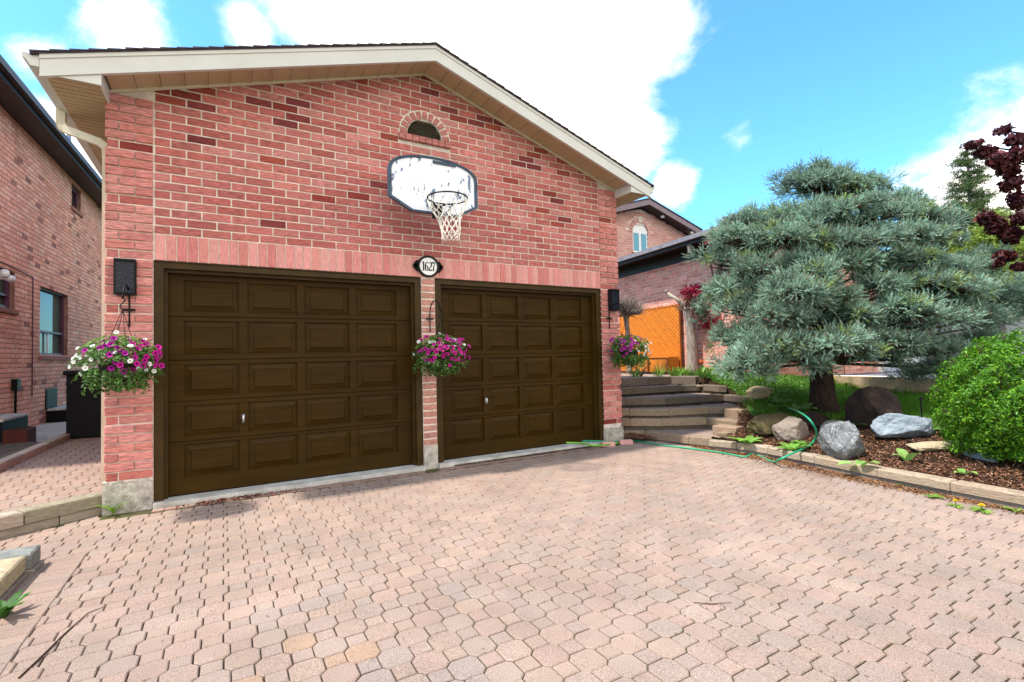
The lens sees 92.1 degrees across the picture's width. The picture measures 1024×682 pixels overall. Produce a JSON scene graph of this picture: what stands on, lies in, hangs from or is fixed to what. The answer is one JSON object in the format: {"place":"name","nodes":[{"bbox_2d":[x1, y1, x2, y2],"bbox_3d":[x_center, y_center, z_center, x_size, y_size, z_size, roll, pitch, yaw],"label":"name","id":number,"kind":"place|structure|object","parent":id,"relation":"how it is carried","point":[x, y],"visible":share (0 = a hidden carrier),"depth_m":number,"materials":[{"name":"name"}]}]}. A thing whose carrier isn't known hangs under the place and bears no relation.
{"place":"outdoors","nodes":[
{"label":"outdoors","id":0,"kind":"place"},
{"bbox_2d":[0,442,40,458],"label":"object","id":1,"kind":"object","parent":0,"point":[8,449],"visible":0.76,"depth_m":7.23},
{"bbox_2d":[0,436,101,512],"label":"path","id":2,"kind":"structure","parent":0,"point":[69,468],"depth_m":5.67,"materials":[{"name":"brick"}]},
{"bbox_2d":[63,370,100,437],"bbox_3d":[-7.518,1.097,8.805,0.620,1.152,0.762,0,-2,-30],"label":"storage bin","id":3,"kind":"object","parent":2,"relation":"on","point":[83,415],"visible":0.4,"depth_m":8.51,"materials":[{"name":"black plastic"}]},
{"bbox_2d":[36,422,65,441],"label":"side yard","id":4,"kind":"structure","parent":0,"point":[45,431],"depth_m":9.51,"materials":[{"name":"concrete"}]},
{"bbox_2d":[0,413,29,442],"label":"concrete step","id":5,"kind":"object","parent":4,"relation":"on","point":[10,421],"visible":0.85,"depth_m":8.20,"materials":[{"name":"grey concrete"}]},
{"bbox_2d":[2,426,35,443],"bbox_3d":[-7.828,1.520,7.853,0.280,0.262,0.440,0,-2,-30],"label":"planter box","id":6,"kind":"object","parent":4,"relation":"on","point":[19,434],"visible":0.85,"depth_m":7.70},
{"bbox_2d":[46,405,65,422],"bbox_3d":[-10.659,1.698,11.643,0.705,0.342,1.940,0,-2,-30],"label":"concrete step","id":7,"kind":"object","parent":4,"relation":"on","point":[56,414],"visible":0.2,"depth_m":10.90,"materials":[{"name":"black concrete"}]},
{"bbox_2d":[0,440,1023,681],"bbox_3d":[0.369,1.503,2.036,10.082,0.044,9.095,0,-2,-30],"label":"driveway","id":8,"kind":"structure","parent":0,"point":[466,498],"depth_m":3.13,"materials":[{"name":"brick"}]},
{"bbox_2d":[0,589,31,617],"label":"weed","id":9,"kind":"object","parent":8,"relation":"on","point":[8,606],"visible":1,"depth_m":2.86,"materials":[{"name":"green plant"}]},
{"bbox_2d":[0,545,43,600],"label":"planter edging","id":10,"kind":"object","parent":8,"relation":"on","point":[19,566],"visible":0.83,"depth_m":3.30,"materials":[{"name":"stone"}]},
{"bbox_2d":[0,492,101,538],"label":"sleeper wall","id":11,"kind":"structure","parent":8,"relation":"on","point":[13,523],"depth_m":4.42,"materials":[{"name":"stone"}]},
{"bbox_2d":[18,607,102,678],"bbox_3d":[-2.361,1.559,2.587,0.052,0.010,0.671,-1,-2,-13],"label":"twig","id":12,"kind":"object","parent":8,"relation":"on","point":[36,661],"visible":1,"depth_m":2.49,"materials":[{"name":"wood"}]},
{"bbox_2d":[92,501,130,513],"bbox_3d":[-3.826,1.599,4.736,0.263,0.127,0.312,-2,-2,22],"label":"weed","id":13,"kind":"object","parent":8,"relation":"on","point":[112,509],"visible":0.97,"depth_m":4.72,"materials":[{"name":"green plant"}]},
{"bbox_2d":[174,488,298,509],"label":"dry leaves","id":14,"kind":"object","parent":8,"relation":"on","point":[225,499],"visible":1,"depth_m":5.12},
{"bbox_2d":[455,442,615,465],"bbox_3d":[0.479,1.633,7.160,2.813,0.037,0.139,0,-2,-30],"label":"grit strip","id":15,"kind":"object","parent":8,"relation":"on","point":[527,455],"visible":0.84,"depth_m":7.04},
{"bbox_2d":[70,447,1002,680],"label":"ground debris","id":16,"kind":"object","parent":8,"relation":"on","point":[477,569],"visible":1,"depth_m":3.35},
{"bbox_2d":[600,441,614,446],"bbox_3d":[1.494,1.605,7.695,0.205,0.065,0.100,-1,-2,-11],"label":"loose brick","id":17,"kind":"object","parent":8,"relation":"on","point":[612,443],"visible":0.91,"depth_m":7.65,"materials":[{"name":"brick"}]},
{"bbox_2d":[618,439,632,444],"bbox_3d":[1.806,1.603,7.844,0.205,0.065,0.100,-1,-2,-6],"label":"loose brick","id":18,"kind":"object","parent":8,"relation":"on","point":[625,441],"visible":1,"depth_m":7.80,"materials":[{"name":"brick"}]},
{"bbox_2d":[254,458,1023,681],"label":"joint moss","id":19,"kind":"object","parent":8,"relation":"on","point":[693,577],"visible":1,"depth_m":3.34,"materials":[{"name":"green plant"}]},
{"bbox_2d":[623,430,719,446],"bbox_3d":[2.498,1.569,7.957,1.840,0.172,0.442,-2,-2,35],"label":"step riser","id":20,"kind":"object","parent":8,"relation":"on","point":[681,439],"visible":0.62,"depth_m":7.82,"materials":[{"name":"stone"}]},
{"bbox_2d":[624,432,656,439],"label":"bark litter","id":21,"kind":"object","parent":20,"relation":"on","point":[635,435],"visible":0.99,"depth_m":7.97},
{"bbox_2d":[566,407,817,462],"bbox_3d":[2.612,1.306,7.042,3.793,0.584,2.106,-1,-2,1],"label":"garden hose","id":22,"kind":"object","parent":8,"relation":"on","point":[801,449],"visible":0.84,"depth_m":7.04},
{"bbox_2d":[693,602,731,603],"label":"twig","id":23,"kind":"object","parent":8,"relation":"on","point":[711,603],"visible":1,"depth_m":2.80,"materials":[{"name":"wood"}]},
{"bbox_2d":[689,445,1023,513],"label":"needle litter","id":24,"kind":"object","parent":8,"relation":"on","point":[859,478],"visible":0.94,"depth_m":5.39,"materials":[{"name":"plant"}]},
{"bbox_2d":[709,439,1023,509],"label":"garden curb","id":25,"kind":"structure","parent":8,"relation":"on","point":[1003,496],"depth_m":5.18,"materials":[{"name":"stone"}]},
{"bbox_2d":[922,493,943,497],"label":"weed","id":26,"kind":"object","parent":8,"relation":"on","point":[935,494],"visible":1,"depth_m":4.71,"materials":[{"name":"green plant"}]},
{"bbox_2d":[945,499,964,507],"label":"dandelion","id":27,"kind":"object","parent":8,"relation":"on","point":[957,505],"visible":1,"depth_m":4.44,"materials":[{"name":"green plant"}]},
{"bbox_2d":[967,503,993,513],"bbox_3d":[4.072,1.444,4.291,0.210,0.065,0.209,0,-2,-30],"label":"dandelion","id":28,"kind":"object","parent":8,"relation":"on","point":[981,508],"visible":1,"depth_m":4.29,"materials":[{"name":"green plant"}]},
{"bbox_2d":[1004,506,1023,512],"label":"weed","id":29,"kind":"object","parent":8,"relation":"on","point":[1015,510],"visible":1,"depth_m":4.25,"materials":[{"name":"green plant"}]},
{"bbox_2d":[0,0,1023,250],"label":"sky","id":30,"kind":"structure","parent":0,"point":[701,100],"materials":[{"name":"blue"}]},
{"bbox_2d":[633,357,649,371],"bbox_3d":[3.698,0.654,13.921,0.375,0.402,0.890,-1,-2,-23],"label":"planter box","id":31,"kind":"object","parent":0,"point":[646,369],"visible":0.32,"depth_m":13.57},
{"bbox_2d":[621,371,1023,490],"bbox_3d":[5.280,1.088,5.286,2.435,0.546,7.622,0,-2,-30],"label":"bark mulch","id":32,"kind":"object","parent":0,"point":[943,467],"visible":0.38,"depth_m":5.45,"materials":[{"name":"wood"}]},
{"bbox_2d":[619,304,681,370],"bbox_3d":[3.895,-0.034,14.108,0.065,1.780,2.650,-1,-2,-23],"label":"lattice screen","id":33,"kind":"object","parent":32,"relation":"on","point":[659,328],"visible":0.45,"depth_m":13.61,"materials":[{"name":"wood"}]},
{"bbox_2d":[649,357,678,371],"bbox_3d":[4.033,0.622,13.124,0.375,0.402,0.760,-1,-2,-23],"label":"planter box","id":34,"kind":"object","parent":32,"relation":"on","point":[667,362],"visible":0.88,"depth_m":12.85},
{"bbox_2d":[664,290,697,371],"bbox_3d":[4.426,-0.245,12.355,0.737,2.172,0.887,0,-2,-30],"label":"pollarded tree","id":35,"kind":"object","parent":32,"relation":"on","point":[692,347],"visible":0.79,"depth_m":12.25,"materials":[{"name":"beige plant"}]},
{"bbox_2d":[700,366,715,374],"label":"strappy plant","id":36,"kind":"object","parent":32,"relation":"on","point":[710,369],"visible":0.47,"depth_m":10.69,"materials":[{"name":"green plant"}]},
{"bbox_2d":[678,214,747,329],"bbox_3d":[4.790,-0.962,11.646,1.304,3.612,2.137,-1,-2,-13],"label":"red maple","id":37,"kind":"object","parent":32,"relation":"on","point":[693,290],"visible":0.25,"depth_m":12.09,"materials":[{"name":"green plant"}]},
{"bbox_2d":[726,435,762,443],"bbox_3d":[3.279,1.396,6.917,0.498,0.087,0.412,0,-2,-30],"label":"hosta","id":38,"kind":"object","parent":32,"relation":"on","point":[748,439],"visible":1,"depth_m":6.95,"materials":[{"name":"green plant"}]},
{"bbox_2d":[743,382,758,389],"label":"strappy plant","id":39,"kind":"object","parent":32,"relation":"on","point":[748,387],"visible":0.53,"depth_m":9.24,"materials":[{"name":"green plant"}]},
{"bbox_2d":[740,406,762,415],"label":"hosta","id":40,"kind":"object","parent":32,"relation":"on","point":[752,412],"visible":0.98,"depth_m":8.09,"materials":[{"name":"green plant"}]},
{"bbox_2d":[755,375,767,383],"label":"strappy plant","id":41,"kind":"object","parent":32,"relation":"on","point":[760,380],"visible":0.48,"depth_m":9.82,"materials":[{"name":"green plant"}]},
{"bbox_2d":[746,413,788,434],"bbox_3d":[3.934,1.226,7.447,1.010,0.259,0.534,0,-2,-36],"label":"boulder","id":42,"kind":"object","parent":32,"relation":"on","point":[763,424],"visible":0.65,"depth_m":7.22,"materials":[{"name":"stone"}]},
{"bbox_2d":[688,371,848,408],"bbox_3d":[4.797,0.924,10.173,2.744,0.606,2.750,0,-2,-30],"label":"ground cover","id":43,"kind":"object","parent":32,"relation":"on","point":[693,373],"visible":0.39,"depth_m":9.58,"materials":[{"name":"green plant"}]},
{"bbox_2d":[764,395,792,404],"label":"hosta","id":44,"kind":"object","parent":32,"relation":"on","point":[776,399],"visible":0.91,"depth_m":8.66,"materials":[{"name":"green plant"}]},
{"bbox_2d":[772,416,809,441],"bbox_3d":[3.936,1.226,6.998,0.591,0.312,0.409,0,-2,-42],"label":"boulder","id":45,"kind":"object","parent":32,"relation":"on","point":[789,428],"visible":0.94,"depth_m":6.82,"materials":[{"name":"beige stone"}]},
{"bbox_2d":[775,442,812,449],"bbox_3d":[3.661,1.367,6.404,0.456,0.107,0.469,-2,-2,21],"label":"hosta","id":46,"kind":"object","parent":32,"relation":"on","point":[792,446],"visible":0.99,"depth_m":6.45,"materials":[{"name":"green plant"}]},
{"bbox_2d":[780,402,817,414],"bbox_3d":[4.749,1.108,8.095,0.541,0.190,0.620,0,-2,-43],"label":"hosta","id":47,"kind":"object","parent":32,"relation":"on","point":[804,408],"visible":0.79,"depth_m":8.10,"materials":[{"name":"green plant"}]},
{"bbox_2d":[791,440,811,444],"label":"hosta","id":48,"kind":"object","parent":32,"relation":"on","point":[801,442],"visible":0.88,"depth_m":6.53,"materials":[{"name":"green plant"}]},
{"bbox_2d":[800,411,828,428],"bbox_3d":[4.545,1.175,7.458,0.422,0.226,0.552,-2,-2,8],"label":"boulder","id":49,"kind":"object","parent":32,"relation":"on","point":[818,419],"visible":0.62,"depth_m":7.29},
{"bbox_2d":[819,420,836,429],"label":"boulder","id":50,"kind":"object","parent":32,"relation":"on","point":[826,422],"visible":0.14,"depth_m":6.97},
{"bbox_2d":[817,421,865,459],"bbox_3d":[3.973,1.174,5.938,0.465,0.442,0.591,-2,-2,20],"label":"boulder","id":51,"kind":"object","parent":32,"relation":"on","point":[841,440],"visible":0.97,"depth_m":5.78,"materials":[{"name":"stone"}]},
{"bbox_2d":[681,150,1023,414],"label":"blue spruce","id":52,"kind":"object","parent":32,"relation":"on","point":[839,322],"visible":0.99,"depth_m":7.34,"materials":[{"name":"green plant"}]},
{"bbox_2d":[838,460,879,466],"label":"hosta","id":53,"kind":"object","parent":32,"relation":"on","point":[863,462],"visible":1,"depth_m":5.52,"materials":[{"name":"green plant"}]},
{"bbox_2d":[844,386,902,429],"bbox_3d":[5.174,0.934,7.060,0.730,0.599,0.692,0,-2,-36],"label":"boulder","id":54,"kind":"object","parent":32,"relation":"on","point":[867,405],"visible":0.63,"depth_m":6.85,"materials":[{"name":"stone"}]},
{"bbox_2d":[870,413,934,437],"bbox_3d":[5.105,1.073,6.406,0.970,0.303,0.546,-1,-2,-22],"label":"boulder","id":55,"kind":"object","parent":32,"relation":"on","point":[892,425],"visible":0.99,"depth_m":6.24,"materials":[{"name":"stone"}]},
{"bbox_2d":[892,448,920,460],"bbox_3d":[4.397,1.275,5.474,0.204,0.119,0.290,0,-2,-30],"label":"hosta","id":56,"kind":"object","parent":32,"relation":"on","point":[904,455],"visible":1,"depth_m":5.52,"materials":[{"name":"green plant"}]},
{"bbox_2d":[806,375,1020,393],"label":"retaining wall","id":57,"kind":"structure","parent":32,"relation":"on","point":[865,381],"depth_m":9.85,"materials":[{"name":"stone"}]},
{"bbox_2d":[919,397,923,416],"bbox_3d":[5.301,0.963,6.380,0.060,0.470,0.030,0,-2,-30],"label":"garden stake","id":58,"kind":"object","parent":32,"relation":"in","point":[921,398],"visible":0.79,"depth_m":6.38,"materials":[{"name":"black metal"}]},
{"bbox_2d":[906,441,962,451],"bbox_3d":[4.931,1.215,5.725,0.661,0.105,0.269,-1,-2,-2],"label":"boulder","id":59,"kind":"object","parent":32,"relation":"on","point":[931,446],"visible":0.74,"depth_m":5.64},
{"bbox_2d":[954,468,977,473],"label":"hosta","id":60,"kind":"object","parent":32,"relation":"on","point":[961,470],"visible":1,"depth_m":4.94,"materials":[{"name":"green plant"}]},
{"bbox_2d":[926,327,1023,462],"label":"round shrub","id":61,"kind":"object","parent":32,"relation":"on","point":[998,412],"visible":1,"depth_m":5.07,"materials":[{"name":"green plant"}]},
{"bbox_2d":[962,449,997,461],"bbox_3d":[4.979,1.205,5.230,0.180,0.091,0.372,-2,-2,8],"label":"boulder","id":62,"kind":"object","parent":32,"relation":"on","point":[978,456],"visible":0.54,"depth_m":5.20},
{"bbox_2d":[707,373,1021,428],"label":"lawn","id":63,"kind":"structure","parent":0,"point":[904,399],"depth_m":8.64,"materials":[{"name":"green plant"}]},
{"bbox_2d":[745,386,773,399],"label":"boulder","id":64,"kind":"object","parent":63,"relation":"on","point":[759,392],"visible":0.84,"depth_m":8.75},
{"bbox_2d":[834,375,973,378],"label":"pavement","id":65,"kind":"structure","parent":0,"point":[862,375],"depth_m":10.79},
{"bbox_2d":[835,363,1016,376],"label":"neighbour driveway","id":66,"kind":"structure","parent":0,"point":[878,373],"depth_m":11.62,"materials":[{"name":"concrete"}]},
{"bbox_2d":[881,198,1019,361],"bbox_3d":[14.533,-1.865,17.006,4.326,6.312,4.577,0,-2,-30],"label":"tree","id":67,"kind":"object","parent":66,"relation":"on","point":[952,248],"visible":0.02,"depth_m":16.54,"materials":[{"name":"green plant"}]},
{"bbox_2d":[885,309,1023,362],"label":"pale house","id":68,"kind":"structure","parent":66,"relation":"on","point":[1021,324],"depth_m":16.79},
{"bbox_2d":[936,147,1015,246],"bbox_3d":[17.787,-3.226,19.336,4.756,9.033,4.904,0,-2,-30],"label":"conifer","id":69,"kind":"object","parent":66,"relation":"on","point":[979,199],"visible":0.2,"depth_m":18.92,"materials":[{"name":"green plant"}]},
{"bbox_2d":[957,207,1023,363],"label":"leafy tree","id":70,"kind":"object","parent":66,"relation":"on","point":[980,236],"visible":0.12,"depth_m":15.87,"materials":[{"name":"green plant"}]},
{"bbox_2d":[959,122,1023,271],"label":"purple maple","id":71,"kind":"object","parent":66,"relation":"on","point":[1003,164],"visible":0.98,"depth_m":6.81,"materials":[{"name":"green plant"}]},
{"label":"ground","id":72,"kind":"structure","parent":0,"visible":0},
{"bbox_2d":[0,54,101,426],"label":"neighbour house","id":73,"kind":"structure","parent":72,"relation":"on","point":[50,249],"depth_m":10.51,"materials":[{"name":"brick"}]},
{"bbox_2d":[0,269,18,314],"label":"window","id":74,"kind":"structure","parent":73,"relation":"in","point":[4,285],"depth_m":9.27,"materials":[{"name":"brown glass"}]},
{"bbox_2d":[38,286,70,359],"bbox_3d":[-10.549,-0.375,11.302,0.220,1.622,1.938,0,-2,-28],"label":"window","id":75,"kind":"structure","parent":73,"relation":"in","point":[51,302],"depth_m":11.49,"materials":[{"name":"blue glass"}]},
{"bbox_2d":[71,188,83,217],"bbox_3d":[-11.331,-3.628,12.744,0.220,0.671,0.884,0,-2,-28],"label":"window","id":76,"kind":"structure","parent":73,"relation":"in","point":[74,193],"depth_m":12.96,"materials":[{"name":"brown glass"}]},
{"bbox_2d":[21,42,654,515],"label":"garage","id":77,"kind":"structure","parent":72,"relation":"on","point":[267,234],"depth_m":5.92,"materials":[{"name":"brick"}]},
{"bbox_2d":[113,258,136,295],"bbox_3d":[-3.803,-0.628,4.856,0.170,0.350,0.108,0,-2,-30],"label":"wall lamp","id":78,"kind":"object","parent":77,"relation":"attached to","point":[124,271],"visible":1,"depth_m":4.82,"materials":[{"name":"black metal"}]},
{"bbox_2d":[121,284,135,326],"bbox_3d":[-3.688,-0.346,4.717,0.100,0.398,0.411,0,-2,-30],"label":"plant bracket","id":79,"kind":"object","parent":77,"relation":"attached to","point":[122,296],"visible":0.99,"depth_m":4.88,"materials":[{"name":"black metal"}]},
{"bbox_2d":[67,298,164,397],"bbox_3d":[-3.597,0.052,4.534,0.695,0.914,0.691,0,-2,-30],"label":"flower basket","id":80,"kind":"object","parent":79,"relation":"hanging from","point":[116,373],"visible":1,"depth_m":4.40,"materials":[{"name":"purple plant"}]},
{"bbox_2d":[168,273,411,496],"bbox_3d":[-2.461,0.448,5.822,2.650,2.347,0.077,0,-2,-30],"label":"garage door","id":81,"kind":"structure","parent":77,"relation":"in","point":[271,381],"depth_m":5.72,"materials":[{"name":"paint"}]},
{"bbox_2d":[413,255,442,276],"bbox_3d":[-1.102,-0.981,6.497,0.416,0.284,0.030,0,-2,-30],"label":"house number plate","id":82,"kind":"object","parent":77,"relation":"attached to","point":[427,266],"visible":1,"depth_m":6.49,"materials":[{"name":"white metal"}]},
{"bbox_2d":[387,155,477,241],"bbox_3d":[-0.947,-1.689,6.019,0.959,1.075,1.057,-1,-2,8],"label":"basketball hoop","id":83,"kind":"object","parent":77,"relation":"attached to","point":[437,188],"visible":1,"depth_m":5.91,"materials":[{"name":"white plastic"}]},
{"bbox_2d":[426,300,441,331],"bbox_3d":[-0.977,-0.326,6.300,0.100,0.398,0.411,0,-2,-30],"label":"plant bracket","id":84,"kind":"object","parent":77,"relation":"attached to","point":[429,318],"visible":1,"depth_m":6.46,"materials":[{"name":"black metal"}]},
{"bbox_2d":[411,311,470,378],"bbox_3d":[-0.894,0.040,6.125,0.699,0.850,0.712,0,-2,-30],"label":"flower basket","id":85,"kind":"object","parent":84,"relation":"hanging from","point":[440,360],"visible":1,"depth_m":5.98,"materials":[{"name":"purple plant"}]},
{"bbox_2d":[441,288,592,459],"bbox_3d":[0.162,0.438,7.355,2.650,2.347,0.077,0,-2,-30],"label":"garage door","id":86,"kind":"structure","parent":77,"relation":"in","point":[526,381],"depth_m":7.31,"materials":[{"name":"paint"}]},
{"bbox_2d":[608,289,619,310],"bbox_3d":[1.657,-0.667,8.048,0.170,0.350,0.108,0,-2,-30],"label":"wall lamp","id":87,"kind":"object","parent":77,"relation":"attached to","point":[613,296],"visible":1,"depth_m":8.02,"materials":[{"name":"black metal"}]},
{"bbox_2d":[607,303,626,328],"bbox_3d":[1.683,-0.407,7.858,0.100,0.398,0.411,0,-2,-30],"label":"plant bracket","id":88,"kind":"object","parent":77,"relation":"attached to","point":[609,318],"visible":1,"depth_m":8.00,"materials":[{"name":"black metal"}]},
{"bbox_2d":[608,313,651,369],"bbox_3d":[1.816,-0.004,7.712,0.680,0.924,0.686,-2,-2,25],"label":"flower basket","id":89,"kind":"object","parent":88,"relation":"hanging from","point":[626,355],"visible":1,"depth_m":7.56,"materials":[{"name":"purple plant"}]},
{"bbox_2d":[615,198,702,257],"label":"gabled house","id":90,"kind":"structure","parent":72,"relation":"on","point":[644,224],"depth_m":18.23,"materials":[{"name":"brick"}]},
{"bbox_2d":[633,225,647,251],"bbox_3d":[4.699,-3.774,18.212,0.760,1.110,0.072,0,-2,-30],"label":"window","id":91,"kind":"structure","parent":90,"relation":"in","point":[639,232],"depth_m":18.18,"materials":[{"name":"white plastic"}]},
{"bbox_2d":[629,378,738,428],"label":"stone steps","id":92,"kind":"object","parent":72,"relation":"on","point":[701,390],"visible":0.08,"depth_m":9.91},
{"bbox_2d":[620,376,697,386],"bbox_3d":[2.381,0.845,9.938,2.896,0.196,0.542,-1,-2,-16],"label":"step riser","id":93,"kind":"object","parent":92,"relation":"on","point":[659,380],"visible":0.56,"depth_m":10.11,"materials":[{"name":"stone"}]},
{"bbox_2d":[620,384,726,396],"bbox_3d":[2.647,0.985,9.573,2.988,0.193,0.733,-1,-2,-9],"label":"step riser","id":94,"kind":"object","parent":92,"relation":"on","point":[667,389],"visible":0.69,"depth_m":9.65,"materials":[{"name":"stone"}]},
{"bbox_2d":[621,405,737,417],"bbox_3d":[2.691,1.266,8.672,2.557,0.190,0.366,-1,-2,2],"label":"step riser","id":95,"kind":"object","parent":92,"relation":"on","point":[705,411],"visible":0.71,"depth_m":8.60,"materials":[{"name":"stone"}]},
{"bbox_2d":[620,373,738,436],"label":"step paving","id":96,"kind":"structure","parent":92,"relation":"on","point":[703,432],"depth_m":9.02,"materials":[{"name":"stone"}]},
{"bbox_2d":[618,292,650,373],"bbox_3d":[2.864,-0.218,12.458,1.191,2.123,1.165,-3,-2,41],"label":"pollarded tree","id":97,"kind":"object","parent":96,"relation":"on","point":[631,309],"visible":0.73,"depth_m":12.31,"materials":[{"name":"grey plant"}]},
{"bbox_2d":[628,367,644,376],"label":"strappy plant","id":98,"kind":"object","parent":96,"relation":"on","point":[635,373],"visible":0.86,"depth_m":10.45,"materials":[{"name":"green plant"}]},
{"bbox_2d":[629,366,650,375],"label":"dry shrub","id":99,"kind":"object","parent":96,"relation":"on","point":[643,370],"visible":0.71,"depth_m":10.74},
{"bbox_2d":[650,364,666,376],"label":"strappy plant","id":100,"kind":"object","parent":96,"relation":"on","point":[658,372],"visible":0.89,"depth_m":10.63,"materials":[{"name":"green plant"}]},
{"bbox_2d":[667,367,683,375],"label":"strappy plant","id":101,"kind":"object","parent":96,"relation":"on","point":[674,372],"visible":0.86,"depth_m":10.53,"materials":[{"name":"green plant"}]},
{"bbox_2d":[678,365,692,375],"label":"strappy plant","id":102,"kind":"object","parent":96,"relation":"on","point":[684,372],"visible":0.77,"depth_m":10.81,"materials":[{"name":"green plant"}]},
{"bbox_2d":[691,367,709,377],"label":"strappy plant","id":103,"kind":"object","parent":96,"relation":"on","point":[703,373],"visible":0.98,"depth_m":10.23,"materials":[{"name":"green plant"}]},
{"bbox_2d":[718,431,731,436],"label":"edging block","id":104,"kind":"structure","parent":96,"relation":"on","point":[724,433],"depth_m":7.52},
{"bbox_2d":[724,407,747,418],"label":"edging block","id":105,"kind":"structure","parent":96,"relation":"on","point":[733,412],"depth_m":8.35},
{"bbox_2d":[621,417,743,430],"bbox_3d":[2.696,1.425,8.469,2.326,0.209,0.662,-2,-2,20],"label":"step riser","id":106,"kind":"object","parent":92,"relation":"on","point":[647,424],"visible":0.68,"depth_m":8.40,"materials":[{"name":"stone"}]},
{"bbox_2d":[620,394,753,407],"bbox_3d":[2.829,1.123,9.157,2.964,0.192,0.758,-1,-2,3],"label":"step riser","id":107,"kind":"object","parent":92,"relation":"on","point":[673,401],"visible":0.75,"depth_m":8.97,"materials":[{"name":"stone"}]},
{"bbox_2d":[712,424,743,436],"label":"edging block","id":108,"kind":"structure","parent":92,"relation":"on","point":[733,429],"depth_m":7.64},
{"bbox_2d":[617,216,884,377],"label":"house wing","id":109,"kind":"structure","parent":72,"relation":"on","point":[651,274],"depth_m":13.02,"materials":[{"name":"brick"}]},
{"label":"path bed","id":110,"kind":"structure","parent":0,"visible":0},
{"bbox_2d":[0,433,73,471],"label":"path edging","id":111,"kind":"object","parent":110,"relation":"on","point":[8,461],"visible":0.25,"depth_m":6.91,"materials":[{"name":"concrete"}]}
]}

